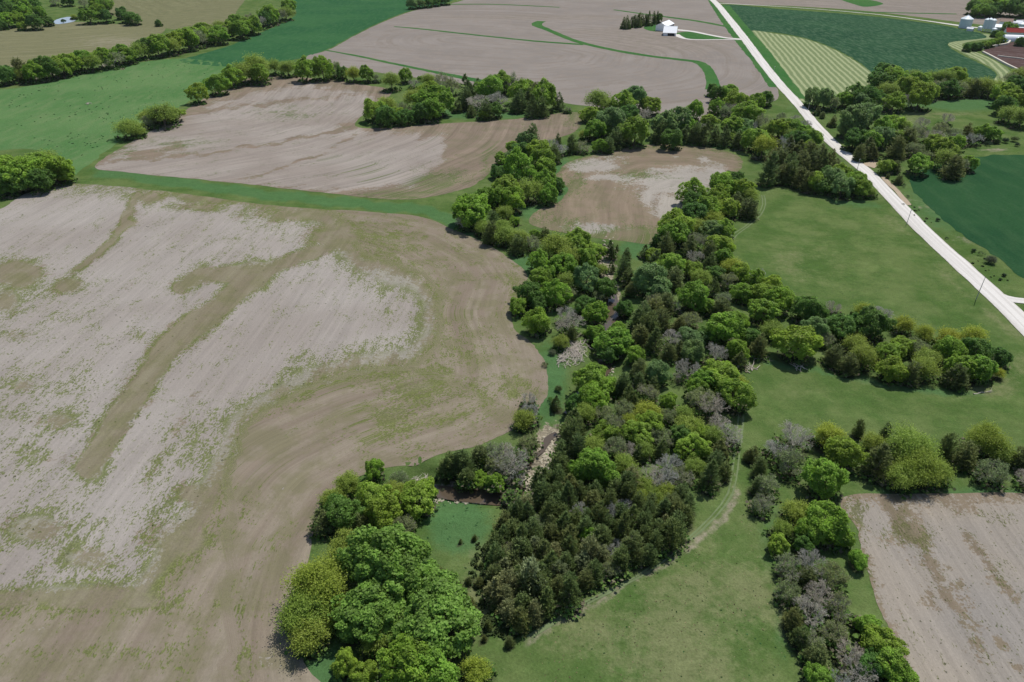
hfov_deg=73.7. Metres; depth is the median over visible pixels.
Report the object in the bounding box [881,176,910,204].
dirt verge
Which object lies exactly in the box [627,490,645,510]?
cedar tree
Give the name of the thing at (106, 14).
broadleaf tree
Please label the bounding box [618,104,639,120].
broadleaf tree
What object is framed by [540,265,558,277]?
broadleaf tree
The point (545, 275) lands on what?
broadleaf tree
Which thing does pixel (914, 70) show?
budding tree
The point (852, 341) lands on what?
budding tree
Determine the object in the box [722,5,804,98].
grass strip
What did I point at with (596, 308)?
broadleaf tree
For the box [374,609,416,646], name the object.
broadleaf tree
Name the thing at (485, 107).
cedar tree
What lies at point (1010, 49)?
feedlot yard
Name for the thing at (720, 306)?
cedar tree
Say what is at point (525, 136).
broadleaf tree
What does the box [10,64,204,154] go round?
weeds
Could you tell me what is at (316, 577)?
budding tree
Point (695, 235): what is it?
budding tree
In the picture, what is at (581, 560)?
cedar tree
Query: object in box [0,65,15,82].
broadleaf tree
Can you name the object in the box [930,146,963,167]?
budding tree
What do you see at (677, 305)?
bare tree
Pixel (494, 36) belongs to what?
grass strip
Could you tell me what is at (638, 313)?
cedar tree
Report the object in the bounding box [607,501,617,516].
bare tree
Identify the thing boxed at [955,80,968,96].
budding tree
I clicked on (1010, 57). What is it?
feed bunk
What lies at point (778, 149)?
cedar tree
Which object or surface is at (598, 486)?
cedar tree
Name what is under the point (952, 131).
budding tree
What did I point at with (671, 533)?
cedar tree
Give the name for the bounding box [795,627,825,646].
budding tree
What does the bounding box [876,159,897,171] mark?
broadleaf tree
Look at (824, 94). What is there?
broadleaf tree
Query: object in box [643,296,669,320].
cedar tree
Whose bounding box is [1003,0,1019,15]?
broadleaf tree
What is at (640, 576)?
wheel track
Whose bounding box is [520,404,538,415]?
bare tree
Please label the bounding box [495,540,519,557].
budding tree
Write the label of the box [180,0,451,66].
wheat field
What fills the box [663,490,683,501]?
cedar tree
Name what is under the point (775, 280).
broadleaf tree
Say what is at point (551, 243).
budding tree
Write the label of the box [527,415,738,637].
wheel track
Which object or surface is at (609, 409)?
budding tree
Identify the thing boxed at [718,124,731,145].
cedar tree
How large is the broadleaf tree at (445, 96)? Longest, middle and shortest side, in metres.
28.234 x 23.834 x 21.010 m
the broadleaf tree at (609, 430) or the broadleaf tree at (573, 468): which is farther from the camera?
the broadleaf tree at (609, 430)
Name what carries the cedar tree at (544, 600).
on the ground at (848, 254)
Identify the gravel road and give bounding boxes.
[710,0,1023,335]
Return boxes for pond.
[54,17,74,23]
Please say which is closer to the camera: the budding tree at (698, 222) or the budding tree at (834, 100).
the budding tree at (698, 222)
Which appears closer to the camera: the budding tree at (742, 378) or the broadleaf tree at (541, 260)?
the budding tree at (742, 378)
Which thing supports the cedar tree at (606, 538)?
on the ground at (848, 254)
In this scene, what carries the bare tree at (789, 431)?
on the ground at (848, 254)
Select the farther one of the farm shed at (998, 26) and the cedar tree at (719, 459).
the farm shed at (998, 26)
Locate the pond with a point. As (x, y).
(57, 21)
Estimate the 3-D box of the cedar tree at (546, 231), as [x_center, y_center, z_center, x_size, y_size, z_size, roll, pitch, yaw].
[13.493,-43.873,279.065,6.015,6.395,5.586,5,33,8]
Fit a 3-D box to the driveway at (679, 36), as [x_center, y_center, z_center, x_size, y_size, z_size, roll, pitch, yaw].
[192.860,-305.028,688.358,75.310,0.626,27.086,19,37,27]
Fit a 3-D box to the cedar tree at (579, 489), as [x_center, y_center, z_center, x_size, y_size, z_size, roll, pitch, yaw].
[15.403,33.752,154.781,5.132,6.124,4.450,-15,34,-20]
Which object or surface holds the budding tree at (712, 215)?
on the ground at (848, 254)
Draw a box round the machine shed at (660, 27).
[655,20,674,30]
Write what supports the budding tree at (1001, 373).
on the ground at (848, 254)
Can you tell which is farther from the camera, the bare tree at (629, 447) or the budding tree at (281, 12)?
the budding tree at (281, 12)
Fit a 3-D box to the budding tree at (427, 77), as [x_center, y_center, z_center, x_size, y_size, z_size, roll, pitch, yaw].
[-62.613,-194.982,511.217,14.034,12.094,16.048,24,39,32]
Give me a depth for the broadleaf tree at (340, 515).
145.33 m
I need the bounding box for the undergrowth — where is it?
[0,3,1023,681]
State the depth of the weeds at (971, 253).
265.13 m
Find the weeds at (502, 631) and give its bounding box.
[469,541,513,638]
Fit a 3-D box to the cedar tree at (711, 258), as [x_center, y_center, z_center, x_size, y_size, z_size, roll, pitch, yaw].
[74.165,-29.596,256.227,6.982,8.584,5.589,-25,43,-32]
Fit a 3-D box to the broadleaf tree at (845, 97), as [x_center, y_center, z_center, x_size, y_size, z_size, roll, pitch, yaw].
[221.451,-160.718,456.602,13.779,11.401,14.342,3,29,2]
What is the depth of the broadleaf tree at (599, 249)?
260.64 m
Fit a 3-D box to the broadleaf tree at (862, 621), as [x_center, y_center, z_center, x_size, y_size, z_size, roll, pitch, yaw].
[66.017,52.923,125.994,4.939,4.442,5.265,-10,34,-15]
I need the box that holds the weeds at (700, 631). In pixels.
[548,528,784,681]
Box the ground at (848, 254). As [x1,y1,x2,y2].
[0,0,1023,681]
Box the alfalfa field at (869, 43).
[725,5,995,90]
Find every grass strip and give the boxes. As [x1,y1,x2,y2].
[325,50,481,81]
[394,26,583,44]
[450,4,558,7]
[532,21,719,88]
[617,10,728,26]
[708,0,776,86]
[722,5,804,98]
[830,11,951,13]
[843,0,882,6]
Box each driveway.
[676,34,740,39]
[677,29,739,38]
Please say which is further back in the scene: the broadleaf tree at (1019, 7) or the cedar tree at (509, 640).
the broadleaf tree at (1019, 7)
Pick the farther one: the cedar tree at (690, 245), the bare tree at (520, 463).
the cedar tree at (690, 245)
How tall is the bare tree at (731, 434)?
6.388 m
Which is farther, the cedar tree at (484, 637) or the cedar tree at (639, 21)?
the cedar tree at (639, 21)
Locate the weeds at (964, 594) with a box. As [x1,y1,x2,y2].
[876,502,1021,681]
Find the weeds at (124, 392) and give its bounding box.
[1,200,417,599]
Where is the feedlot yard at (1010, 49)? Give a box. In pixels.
[983,42,1023,70]
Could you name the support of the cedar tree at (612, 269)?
on the ground at (848, 254)
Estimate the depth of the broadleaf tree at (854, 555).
138.38 m
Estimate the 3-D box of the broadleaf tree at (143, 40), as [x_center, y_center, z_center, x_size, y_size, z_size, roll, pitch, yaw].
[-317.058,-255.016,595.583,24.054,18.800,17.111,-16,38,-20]
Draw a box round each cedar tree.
[10,56,31,80]
[308,507,337,535]
[352,512,368,528]
[435,450,457,478]
[448,448,479,475]
[453,99,462,112]
[453,467,474,492]
[458,73,474,97]
[459,86,473,109]
[464,576,472,584]
[467,105,476,116]
[467,593,476,607]
[468,445,488,467]
[470,77,485,96]
[474,576,485,588]
[477,98,494,119]
[481,221,499,244]
[481,575,504,608]
[481,634,486,641]
[482,563,502,583]
[484,534,504,554]
[484,620,493,630]
[486,539,506,567]
[487,209,498,224]
[488,529,502,546]
[491,509,515,531]
[495,597,519,627]
[496,556,512,571]
[497,567,520,594]
[498,524,512,546]
[498,583,515,609]
[502,516,520,541]
[504,548,521,568]
[504,635,515,648]
[506,605,532,637]
[507,234,528,254]
[508,89,528,111]
[508,495,525,524]
[508,536,536,563]
[510,523,534,547]
[511,571,535,597]
[512,564,524,590]
[513,591,534,620]
[514,515,543,540]
[514,553,550,605]
[516,494,537,512]
[517,499,535,522]
[524,83,534,107]
[524,94,539,116]
[525,598,545,629]
[526,465,550,493]
[526,535,544,558]
[527,123,539,140]
[529,477,551,506]
[529,570,554,602]
[530,561,555,582]
[531,96,551,117]
[531,482,542,501]
[532,466,552,490]
[532,489,550,512]
[534,538,554,562]
[537,585,559,619]
[538,496,562,521]
[539,227,549,239]
[540,549,559,576]
[542,514,556,532]
[543,522,562,543]
[545,490,570,514]
[546,542,564,559]
[547,451,570,475]
[549,463,567,487]
[549,480,562,501]
[549,559,570,579]
[550,395,561,411]
[550,438,569,460]
[550,574,564,600]
[551,144,562,162]
[552,92,564,109]
[554,510,571,534]
[555,132,562,147]
[555,417,585,451]
[555,503,573,524]
[556,407,586,438]
[556,576,584,612]
[558,551,579,576]
[559,523,583,551]
[559,534,579,558]
[560,473,582,498]
[560,570,579,598]
[561,481,578,512]
[564,507,581,530]
[565,324,577,341]
[565,432,586,459]
[566,134,579,153]
[571,549,592,574]
[574,480,588,501]
[576,515,595,541]
[576,568,597,593]
[577,531,601,562]
[578,506,594,525]
[582,489,601,509]
[585,479,605,497]
[585,557,604,586]
[587,499,612,526]
[590,523,615,557]
[592,544,612,567]
[600,136,614,152]
[600,488,620,512]
[600,513,617,535]
[605,240,617,259]
[606,476,625,500]
[607,126,624,148]
[607,542,631,576]
[608,261,615,272]
[613,255,631,279]
[613,372,632,395]
[613,374,631,397]
[613,502,633,524]
[613,511,633,544]
[614,470,637,497]
[616,130,631,146]
[618,385,639,408]
[618,480,637,505]
[619,266,633,284]
[620,17,625,27]
[621,529,649,565]
[622,247,631,258]
[622,463,642,491]
[624,282,635,294]
[624,504,640,533]
[625,15,630,27]
[627,300,651,327]
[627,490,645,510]
[628,357,647,381]
[630,371,646,391]
[631,324,648,348]
[631,508,654,533]
[632,444,647,464]
[633,15,637,25]
[634,310,663,338]
[636,12,641,25]
[636,524,651,546]
[638,492,659,515]
[638,499,658,524]
[638,542,659,568]
[639,244,647,256]
[641,14,645,24]
[641,327,663,353]
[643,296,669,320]
[643,528,667,553]
[646,249,660,263]
[646,517,668,547]
[647,10,651,23]
[647,376,659,391]
[650,119,667,141]
[651,309,673,333]
[652,11,656,23]
[652,438,669,460]
[653,497,673,520]
[656,231,675,253]
[656,342,678,362]
[657,292,676,313]
[659,514,667,535]
[659,516,683,551]
[661,495,685,521]
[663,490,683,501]
[665,265,684,291]
[670,315,688,332]
[670,509,688,544]
[672,339,682,357]
[673,483,690,501]
[677,504,694,527]
[681,124,691,142]
[681,234,696,256]
[682,492,696,513]
[687,122,702,143]
[695,457,723,492]
[698,120,714,144]
[700,240,716,261]
[702,252,718,270]
[704,450,725,465]
[706,296,730,315]
[708,125,721,144]
[708,276,720,294]
[711,438,731,462]
[716,461,734,482]
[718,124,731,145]
[730,129,741,147]
[731,351,747,370]
[733,192,744,206]
[737,197,760,218]
[742,445,760,462]
[745,476,766,495]
[748,333,770,359]
[748,456,769,477]
[754,151,783,184]
[764,147,783,163]
[768,140,784,152]
[771,148,789,169]
[775,163,790,183]
[778,605,805,636]
[780,136,795,155]
[780,159,800,183]
[784,151,801,170]
[785,625,812,649]
[787,139,806,162]
[791,166,808,187]
[796,564,818,589]
[797,150,813,170]
[798,170,815,191]
[798,638,829,668]
[803,141,818,158]
[806,146,822,171]
[815,142,828,162]
[815,148,829,170]
[819,111,825,118]
[820,343,845,366]
[822,148,836,164]
[827,115,837,126]
[830,158,841,166]
[833,352,859,375]
[851,419,865,437]
[852,143,866,159]
[854,137,878,158]
[854,441,895,482]
[877,421,893,440]
[877,443,898,464]
[884,134,907,159]
[891,160,902,172]
[893,174,902,183]
[899,360,923,386]
[901,127,919,149]
[935,430,960,459]
[938,362,971,389]
[939,154,965,180]
[947,439,979,473]
[962,123,975,140]
[963,77,982,96]
[1005,445,1023,470]
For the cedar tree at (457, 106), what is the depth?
447.39 m
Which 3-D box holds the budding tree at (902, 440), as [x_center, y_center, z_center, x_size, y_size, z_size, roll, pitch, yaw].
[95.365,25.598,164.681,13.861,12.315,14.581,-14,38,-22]
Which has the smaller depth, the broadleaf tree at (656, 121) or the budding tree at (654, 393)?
the budding tree at (654, 393)
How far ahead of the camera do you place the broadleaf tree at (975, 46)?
628.33 m
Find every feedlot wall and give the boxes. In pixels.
[982,40,1010,48]
[982,51,1015,68]
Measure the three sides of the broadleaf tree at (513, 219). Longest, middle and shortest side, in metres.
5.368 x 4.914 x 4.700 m
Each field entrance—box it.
[863,160,880,167]
[1004,294,1023,302]
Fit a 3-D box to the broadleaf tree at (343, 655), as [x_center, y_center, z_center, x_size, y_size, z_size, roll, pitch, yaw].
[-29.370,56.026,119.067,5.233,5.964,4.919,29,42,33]
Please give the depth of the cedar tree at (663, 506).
147.51 m
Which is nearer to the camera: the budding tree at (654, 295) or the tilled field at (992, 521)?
the tilled field at (992, 521)
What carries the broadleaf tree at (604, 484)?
on the ground at (848, 254)
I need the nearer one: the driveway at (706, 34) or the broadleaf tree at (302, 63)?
the broadleaf tree at (302, 63)
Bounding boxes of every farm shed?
[966,27,974,30]
[995,24,1004,29]
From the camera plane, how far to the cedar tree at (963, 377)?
192.79 m
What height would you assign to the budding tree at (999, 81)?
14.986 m
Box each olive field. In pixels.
[0,22,164,66]
[109,0,244,29]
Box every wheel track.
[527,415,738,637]
[531,414,743,637]
[731,195,762,235]
[734,195,765,239]
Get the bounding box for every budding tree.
[11,66,21,79]
[25,148,61,155]
[40,55,64,77]
[77,0,88,6]
[79,50,101,69]
[100,51,126,66]
[110,117,145,136]
[129,40,150,57]
[130,127,145,135]
[131,109,155,121]
[140,114,158,126]
[142,102,178,124]
[161,37,182,52]
[193,29,206,47]
[210,19,222,26]
[232,60,254,82]
[242,51,269,79]
[267,57,280,72]
[268,586,334,643]
[276,9,287,19]
[276,58,294,76]
[276,547,354,610]
[278,7,295,18]
[284,613,332,658]
[314,592,347,632]
[316,486,348,507]
[324,526,356,558]
[329,61,339,77]
[332,469,359,493]
[343,65,359,81]
[355,625,393,655]
[376,95,396,106]
[381,72,401,90]
[384,479,404,497]
[387,470,408,487]
[392,514,417,531]
[396,102,409,110]
[401,86,424,104]
[419,72,436,82]
[433,72,453,85]
[445,78,460,92]
[458,654,496,681]
[474,219,490,233]
[483,440,512,463]
[485,457,508,475]
[491,224,515,243]
[494,218,511,232]
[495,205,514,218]
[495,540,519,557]
[502,70,524,87]
[503,487,516,506]
[505,227,532,243]
[510,407,535,431]
[514,448,538,461]
[518,176,543,202]
[518,434,540,450]
[524,234,542,248]
[534,514,550,529]
[536,230,574,256]
[550,333,569,347]
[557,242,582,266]
[557,271,579,286]
[562,288,578,295]
[576,140,589,151]
[576,401,596,422]
[578,129,591,137]
[581,88,611,108]
[583,434,604,449]
[593,290,607,299]
[594,263,609,275]
[594,405,618,420]
[596,97,615,110]
[597,560,621,576]
[599,413,625,432]
[602,436,627,453]
[613,398,635,417]
[613,450,641,474]
[622,413,637,423]
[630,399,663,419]
[635,440,655,458]
[636,382,660,399]
[637,475,656,491]
[637,488,648,499]
[642,293,661,306]
[642,486,661,495]
[650,427,674,447]
[653,491,669,508]
[655,481,678,496]
[659,408,676,423]
[669,465,694,484]
[673,413,707,436]
[674,404,696,418]
[682,311,703,326]
[683,456,707,475]
[684,230,700,243]
[684,386,717,409]
[688,268,711,284]
[693,216,705,234]
[696,234,710,245]
[702,209,724,220]
[702,423,726,445]
[714,291,731,300]
[719,104,732,118]
[719,272,738,287]
[720,257,744,273]
[721,373,753,392]
[738,186,760,201]
[749,493,774,514]
[750,132,780,157]
[755,113,773,126]
[755,473,779,500]
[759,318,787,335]
[761,123,776,133]
[770,518,794,536]
[772,551,804,583]
[772,579,801,604]
[773,445,804,476]
[776,111,786,118]
[780,497,812,524]
[781,126,797,138]
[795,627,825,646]
[812,420,847,450]
[816,560,852,590]
[817,619,849,645]
[820,332,836,346]
[823,96,840,109]
[825,590,853,623]
[841,332,869,349]
[848,339,880,370]
[852,301,875,312]
[859,429,889,451]
[868,187,878,195]
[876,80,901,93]
[881,459,926,491]
[882,419,947,463]
[892,314,918,333]
[892,446,947,488]
[895,120,913,129]
[902,336,932,354]
[904,124,927,139]
[904,142,926,153]
[908,68,922,74]
[911,323,935,342]
[911,353,943,378]
[912,344,944,366]
[922,151,935,158]
[923,69,942,81]
[926,456,957,483]
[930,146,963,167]
[931,121,949,135]
[933,77,954,90]
[934,325,962,345]
[935,68,958,84]
[941,159,970,167]
[944,127,965,140]
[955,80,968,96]
[957,323,990,344]
[960,77,973,91]
[964,419,1017,455]
[971,457,1011,483]
[972,75,996,93]
[983,441,1021,462]
[987,78,1008,97]
[993,368,1006,378]
[996,104,1021,121]
[999,72,1018,80]
[1008,66,1023,77]
[1009,106,1023,126]
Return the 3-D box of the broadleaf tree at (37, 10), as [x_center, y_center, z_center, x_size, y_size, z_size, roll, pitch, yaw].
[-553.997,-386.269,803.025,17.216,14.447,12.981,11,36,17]
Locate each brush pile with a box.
[412,473,427,480]
[556,352,570,367]
[557,335,592,367]
[745,359,758,370]
[789,363,807,370]
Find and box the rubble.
[433,236,614,505]
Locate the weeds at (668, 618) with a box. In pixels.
[545,495,784,681]
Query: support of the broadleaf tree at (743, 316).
on the ground at (848, 254)
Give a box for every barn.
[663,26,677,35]
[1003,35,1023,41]
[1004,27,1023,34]
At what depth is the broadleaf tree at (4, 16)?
735.42 m
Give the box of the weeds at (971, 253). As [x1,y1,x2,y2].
[902,203,1008,280]
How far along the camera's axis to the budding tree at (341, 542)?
139.22 m
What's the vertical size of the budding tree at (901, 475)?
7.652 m
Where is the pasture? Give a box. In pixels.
[0,58,237,174]
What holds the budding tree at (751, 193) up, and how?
on the ground at (848, 254)
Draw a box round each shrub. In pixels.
[548,349,555,354]
[555,385,562,391]
[984,255,997,263]
[1009,136,1019,140]
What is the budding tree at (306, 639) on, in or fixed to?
on the ground at (848, 254)
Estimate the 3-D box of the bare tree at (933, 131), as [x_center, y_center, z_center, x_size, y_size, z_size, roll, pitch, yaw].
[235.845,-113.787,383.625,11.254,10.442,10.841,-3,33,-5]
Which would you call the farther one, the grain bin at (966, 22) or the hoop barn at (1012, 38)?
the grain bin at (966, 22)
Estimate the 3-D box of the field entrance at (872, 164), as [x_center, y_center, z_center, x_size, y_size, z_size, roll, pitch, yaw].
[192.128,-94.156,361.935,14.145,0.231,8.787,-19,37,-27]
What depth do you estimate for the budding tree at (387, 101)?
431.28 m
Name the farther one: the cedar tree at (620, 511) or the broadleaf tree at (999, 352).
the broadleaf tree at (999, 352)
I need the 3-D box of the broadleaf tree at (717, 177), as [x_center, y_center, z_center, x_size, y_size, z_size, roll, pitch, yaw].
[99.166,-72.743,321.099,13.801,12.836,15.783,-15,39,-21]
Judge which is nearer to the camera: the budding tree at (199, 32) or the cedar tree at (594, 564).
the cedar tree at (594, 564)
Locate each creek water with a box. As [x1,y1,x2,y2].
[434,485,525,504]
[528,432,557,466]
[564,294,618,413]
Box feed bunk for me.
[997,55,1023,58]
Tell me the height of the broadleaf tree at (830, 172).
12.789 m
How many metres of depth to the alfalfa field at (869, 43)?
705.11 m
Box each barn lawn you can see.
[644,25,655,30]
[677,31,727,38]
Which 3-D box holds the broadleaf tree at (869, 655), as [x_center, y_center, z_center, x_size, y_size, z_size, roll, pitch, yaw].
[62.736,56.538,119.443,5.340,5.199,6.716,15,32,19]
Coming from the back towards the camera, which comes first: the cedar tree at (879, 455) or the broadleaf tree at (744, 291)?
the broadleaf tree at (744, 291)
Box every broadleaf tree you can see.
[0,2,7,12]
[0,12,19,27]
[0,20,7,27]
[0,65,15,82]
[0,154,20,173]
[0,156,48,190]
[0,171,28,193]
[3,0,14,11]
[7,0,32,9]
[8,10,24,22]
[12,1,32,17]
[16,21,26,28]
[19,168,57,189]
[20,59,50,80]
[21,151,54,167]
[24,14,44,28]
[27,0,44,11]
[31,55,61,77]
[33,6,47,16]
[38,155,74,182]
[40,16,54,25]
[51,55,75,76]
[56,162,74,181]
[57,53,84,72]
[60,0,74,5]
[69,49,94,68]
[77,8,99,22]
[88,0,95,5]
[88,3,105,11]
[90,47,112,66]
[95,0,114,9]
[96,9,111,21]
[109,44,129,55]
[115,6,126,17]
[117,47,138,62]
[120,10,131,19]
[123,11,142,23]
[132,37,161,56]
[145,33,172,55]
[154,19,160,24]
[160,108,186,121]
[164,30,187,51]
[176,28,199,50]
[183,82,209,103]
[190,25,208,41]
[194,22,211,28]
[202,73,232,93]
[207,25,230,43]
[221,21,231,33]
[221,63,245,85]
[225,13,240,24]
[228,20,249,38]
[240,15,262,32]
[248,63,269,82]
[256,4,279,24]
[257,10,271,26]
[281,0,296,9]
[291,55,319,81]
[312,55,334,77]
[323,491,364,529]
[327,571,408,642]
[330,646,357,678]
[333,521,431,597]
[335,622,362,643]
[336,65,346,78]
[348,659,378,681]
[354,480,399,510]
[358,64,373,79]
[362,98,385,119]
[363,493,402,527]
[365,458,384,480]
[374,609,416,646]
[375,104,397,125]
[376,633,436,681]
[390,106,402,118]
[393,568,483,658]
[396,108,415,123]
[397,558,451,600]
[398,67,412,81]
[399,476,438,519]
[405,0,417,7]
[409,645,461,681]
[410,85,455,111]
[411,101,437,119]
[416,0,425,6]
[417,80,438,98]
[419,98,444,121]
[422,0,432,5]
[433,0,440,4]
[451,192,491,227]
[464,208,482,227]
[472,469,486,488]
[473,74,503,101]
[474,186,495,201]
[477,453,489,463]
[478,110,490,117]
[484,472,505,492]
[487,101,501,115]
[488,185,508,207]
[490,164,503,176]
[491,173,519,190]
[494,151,505,163]
[497,69,513,92]
[498,186,525,209]
[502,145,536,182]
[505,141,516,149]
[507,79,531,99]
[509,215,519,224]
[509,297,526,314]
[511,142,529,153]
[512,280,543,304]
[515,131,536,143]
[521,306,550,333]
[525,138,550,155]
[525,248,549,268]
[526,294,546,310]
[529,229,540,236]
[529,266,552,286]
[530,148,555,166]
[531,77,556,107]
[532,169,556,188]
[533,157,556,178]
[539,183,558,202]
[539,278,572,306]
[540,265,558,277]
[550,252,577,273]
[552,177,565,190]
[564,393,583,414]
[565,226,590,251]
[566,459,592,481]
[571,362,607,390]
[573,262,599,291]
[574,295,595,312]
[575,446,620,482]
[576,247,597,266]
[577,106,599,119]
[578,380,607,409]
[580,242,607,260]
[580,527,597,542]
[581,300,609,323]
[582,324,604,342]
[583,119,605,139]
[589,375,616,403]
[591,138,608,151]
[591,327,634,354]
[591,419,618,443]
[593,276,617,298]
[594,468,619,488]
[595,106,625,130]
[596,344,617,362]
[599,125,613,135]
[607,321,627,336]
[608,89,638,111]
[613,300,633,316]
[617,114,650,145]
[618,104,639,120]
[619,85,648,106]
[619,419,654,444]
[627,344,645,362]
[631,262,672,293]
[635,410,664,438]
[641,96,661,111]
[645,247,660,260]
[645,281,671,299]
[645,359,673,382]
[649,110,679,131]
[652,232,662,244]
[654,253,686,276]
[656,13,662,20]
[656,207,695,238]
[657,220,690,242]
[659,392,677,410]
[660,127,682,147]
[663,106,693,131]
[667,423,691,446]
[673,431,712,458]
[674,177,709,199]
[675,279,709,311]
[675,326,707,346]
[680,116,700,133]
[680,339,704,362]
[681,202,709,220]
[682,190,702,204]
[683,260,702,276]
[685,377,709,397]
[686,99,703,118]
[690,418,710,440]
[691,368,721,391]
[695,195,720,212]
[695,298,715,312]
[696,220,724,237]
[698,325,719,345]
[700,114,720,124]
[702,358,739,388]
[703,234,735,252]
[705,265,725,280]
[705,311,745,343]
[707,83,717,93]
[708,85,726,99]
[708,97,724,112]
[708,183,733,200]
[709,171,735,193]
[710,218,736,237]
[713,247,734,264]
[715,377,756,409]
[718,84,738,99]
[718,198,741,216]
[720,115,746,133]
[723,88,748,105]
[725,339,750,359]
[726,170,744,186]
[729,282,756,303]
[730,178,757,196]
[730,262,749,280]
[730,310,749,328]
[731,100,766,122]
[733,118,753,128]
[736,127,754,139]
[740,128,769,146]
[740,328,767,345]
[741,268,766,285]
[747,298,782,321]
[748,93,765,107]
[748,283,781,301]
[759,91,774,104]
[761,274,782,287]
[762,286,793,309]
[765,118,794,139]
[767,532,790,555]
[769,324,824,359]
[778,118,803,130]
[780,285,796,301]
[784,130,811,144]
[789,295,828,320]
[791,533,815,557]
[793,517,828,545]
[798,139,816,150]
[800,125,813,135]
[800,316,831,337]
[800,456,849,499]
[802,661,835,681]
[803,129,823,143]
[804,86,822,104]
[804,499,850,544]
[807,171,826,189]
[811,178,835,192]
[811,306,830,318]
[813,88,835,107]
[821,165,831,172]
[822,167,847,185]
[823,435,872,466]
[825,525,855,546]
[826,313,857,337]
[830,172,856,197]
[832,162,854,173]
[835,91,854,105]
[836,120,854,134]
[838,104,869,130]
[843,312,860,327]
[844,127,864,148]
[845,81,863,103]
[845,174,865,190]
[846,170,867,179]
[848,548,868,570]
[849,129,874,147]
[851,92,869,104]
[852,614,883,634]
[853,178,872,196]
[853,647,887,680]
[854,102,882,126]
[854,305,898,339]
[858,85,886,105]
[858,129,884,146]
[859,622,909,658]
[860,98,875,103]
[867,71,884,82]
[870,72,897,88]
[871,62,895,72]
[871,114,895,129]
[872,126,896,146]
[873,355,911,381]
[873,645,910,681]
[874,341,901,361]
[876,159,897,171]
[879,91,907,109]
[883,114,905,130]
[884,65,908,80]
[885,665,919,681]
[887,130,911,146]
[889,335,916,357]
[894,75,918,94]
[907,152,933,172]
[909,71,933,81]
[909,80,935,109]
[921,82,940,97]
[924,133,943,150]
[929,137,958,153]
[933,334,968,361]
[940,78,963,98]
[940,354,979,378]
[941,66,968,83]
[949,133,966,148]
[959,155,979,169]
[961,337,991,363]
[962,43,971,49]
[965,0,980,10]
[965,354,998,381]
[967,42,979,49]
[971,3,989,15]
[973,123,993,137]
[981,0,993,3]
[982,41,991,46]
[982,126,1004,139]
[986,5,997,15]
[988,38,995,44]
[989,2,1004,13]
[990,30,998,35]
[990,82,1019,99]
[990,346,1013,366]
[991,95,1019,110]
[993,38,1000,43]
[995,31,1006,37]
[997,0,1011,14]
[997,89,1023,109]
[1001,21,1014,28]
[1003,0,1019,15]
[1005,75,1023,89]
[1011,3,1023,15]
[1014,37,1023,44]
[1014,78,1023,92]
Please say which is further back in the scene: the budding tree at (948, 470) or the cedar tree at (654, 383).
the cedar tree at (654, 383)
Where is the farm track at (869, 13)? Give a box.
[723,3,977,27]
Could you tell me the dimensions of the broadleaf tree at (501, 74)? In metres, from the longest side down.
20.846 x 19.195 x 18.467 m
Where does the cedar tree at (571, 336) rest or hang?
on the ground at (848, 254)
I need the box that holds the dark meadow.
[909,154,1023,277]
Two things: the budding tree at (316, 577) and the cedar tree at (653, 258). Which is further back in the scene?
the cedar tree at (653, 258)
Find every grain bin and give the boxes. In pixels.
[958,15,973,28]
[982,18,988,30]
[984,17,992,31]
[988,18,996,31]
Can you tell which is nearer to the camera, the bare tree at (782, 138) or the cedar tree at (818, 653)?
the cedar tree at (818, 653)
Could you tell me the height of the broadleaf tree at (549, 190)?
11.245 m
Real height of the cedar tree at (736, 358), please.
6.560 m
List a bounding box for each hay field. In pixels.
[752,31,870,101]
[948,34,1010,82]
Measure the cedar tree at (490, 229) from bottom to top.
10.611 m
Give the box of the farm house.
[999,18,1013,25]
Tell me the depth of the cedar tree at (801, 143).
357.28 m
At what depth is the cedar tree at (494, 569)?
134.24 m
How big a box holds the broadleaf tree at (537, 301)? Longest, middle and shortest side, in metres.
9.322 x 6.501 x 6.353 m
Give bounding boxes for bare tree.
[408,79,417,86]
[467,94,488,108]
[488,91,509,108]
[492,446,529,473]
[495,462,519,474]
[497,442,514,456]
[504,466,525,484]
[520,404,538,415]
[522,392,536,405]
[548,139,558,146]
[554,311,584,330]
[556,306,575,322]
[558,144,568,152]
[570,502,588,515]
[600,537,621,553]
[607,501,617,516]
[614,498,631,510]
[619,442,634,455]
[638,110,651,118]
[641,464,666,487]
[652,469,679,486]
[655,453,682,477]
[662,329,682,344]
[671,301,680,312]
[673,358,700,379]
[687,250,703,261]
[698,392,730,414]
[706,342,726,359]
[709,412,730,427]
[717,422,742,446]
[765,439,791,458]
[778,419,814,448]
[780,137,788,146]
[792,594,827,631]
[796,548,826,578]
[804,578,838,606]
[825,301,841,313]
[830,667,850,681]
[835,636,865,664]
[840,651,877,681]
[874,306,894,317]
[905,94,914,106]
[913,116,930,127]
[922,130,945,137]
[942,113,955,122]
[968,133,985,143]
[1015,468,1023,483]
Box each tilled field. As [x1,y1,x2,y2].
[0,183,547,681]
[95,76,582,198]
[306,0,778,120]
[529,144,742,243]
[716,0,1023,24]
[840,492,1023,681]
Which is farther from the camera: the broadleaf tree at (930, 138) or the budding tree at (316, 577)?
the broadleaf tree at (930, 138)
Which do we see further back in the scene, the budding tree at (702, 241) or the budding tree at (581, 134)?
the budding tree at (581, 134)
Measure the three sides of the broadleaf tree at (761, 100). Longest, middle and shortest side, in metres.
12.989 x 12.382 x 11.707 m
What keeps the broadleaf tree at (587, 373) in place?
on the ground at (848, 254)
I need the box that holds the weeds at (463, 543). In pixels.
[427,498,501,595]
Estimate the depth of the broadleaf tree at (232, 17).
735.63 m
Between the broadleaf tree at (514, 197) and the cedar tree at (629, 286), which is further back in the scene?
the broadleaf tree at (514, 197)
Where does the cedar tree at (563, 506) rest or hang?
on the ground at (848, 254)

